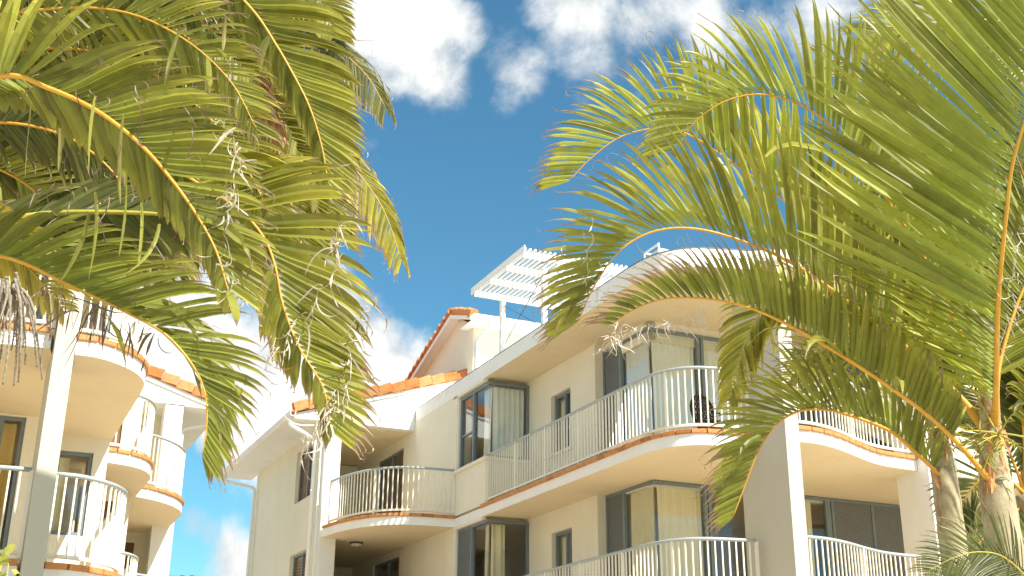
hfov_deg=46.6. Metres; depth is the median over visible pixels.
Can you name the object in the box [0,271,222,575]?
apartment building
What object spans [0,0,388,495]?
palm tree
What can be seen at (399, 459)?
door
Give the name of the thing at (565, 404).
window
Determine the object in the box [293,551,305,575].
window
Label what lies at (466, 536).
window
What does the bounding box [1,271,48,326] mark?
window
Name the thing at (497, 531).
window
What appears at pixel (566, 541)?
window
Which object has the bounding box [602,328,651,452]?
window
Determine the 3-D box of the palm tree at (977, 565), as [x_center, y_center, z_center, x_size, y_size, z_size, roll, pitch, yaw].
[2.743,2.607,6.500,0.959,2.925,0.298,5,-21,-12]
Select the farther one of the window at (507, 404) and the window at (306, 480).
the window at (306, 480)
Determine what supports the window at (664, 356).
in the apartment building at (571, 451)
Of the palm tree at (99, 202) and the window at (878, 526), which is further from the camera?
the window at (878, 526)
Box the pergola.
[471,245,626,352]
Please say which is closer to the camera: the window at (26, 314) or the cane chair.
the window at (26, 314)
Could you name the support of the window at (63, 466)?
in the apartment building at (95, 443)
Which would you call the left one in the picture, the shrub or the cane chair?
the shrub
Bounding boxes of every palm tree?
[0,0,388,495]
[14,0,409,294]
[520,0,1023,575]
[526,29,997,575]
[798,1,1023,574]
[906,500,1023,575]
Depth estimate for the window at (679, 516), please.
19.97 m
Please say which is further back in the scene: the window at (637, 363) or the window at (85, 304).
the window at (637, 363)
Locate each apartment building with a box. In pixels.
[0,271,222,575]
[223,243,1020,575]
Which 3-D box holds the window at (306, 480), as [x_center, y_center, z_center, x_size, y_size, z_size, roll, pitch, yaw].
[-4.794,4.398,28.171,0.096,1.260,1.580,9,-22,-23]
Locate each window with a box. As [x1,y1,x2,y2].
[0,415,26,549]
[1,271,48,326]
[50,450,92,535]
[79,295,112,339]
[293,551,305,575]
[298,446,312,501]
[374,557,398,575]
[377,448,403,513]
[457,519,489,575]
[459,382,491,467]
[487,519,528,575]
[488,381,528,459]
[555,390,570,450]
[556,529,571,575]
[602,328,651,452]
[605,480,655,575]
[646,327,820,433]
[651,480,832,575]
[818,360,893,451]
[827,498,905,575]
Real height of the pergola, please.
1.334 m
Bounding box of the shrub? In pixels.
[0,544,19,575]
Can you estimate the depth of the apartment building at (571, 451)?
21.90 m
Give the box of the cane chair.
[690,394,733,429]
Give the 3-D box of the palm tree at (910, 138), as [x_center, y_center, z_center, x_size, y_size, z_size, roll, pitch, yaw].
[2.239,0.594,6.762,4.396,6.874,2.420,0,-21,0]
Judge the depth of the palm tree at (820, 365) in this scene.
8.32 m
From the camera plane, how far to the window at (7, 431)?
15.99 m
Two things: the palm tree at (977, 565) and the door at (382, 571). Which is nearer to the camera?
the palm tree at (977, 565)
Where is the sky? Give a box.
[123,0,1023,575]
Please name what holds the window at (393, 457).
in the apartment building at (571, 451)
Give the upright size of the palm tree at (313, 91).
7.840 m
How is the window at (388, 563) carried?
in the apartment building at (571, 451)
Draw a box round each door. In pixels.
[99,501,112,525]
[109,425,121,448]
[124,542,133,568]
[378,561,398,575]
[381,452,403,512]
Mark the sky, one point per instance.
(475, 86)
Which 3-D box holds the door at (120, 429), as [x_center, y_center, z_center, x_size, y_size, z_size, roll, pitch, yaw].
[-7.210,2.320,21.385,0.400,2.090,0.070,9,-22,-23]
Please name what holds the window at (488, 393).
in the apartment building at (571, 451)

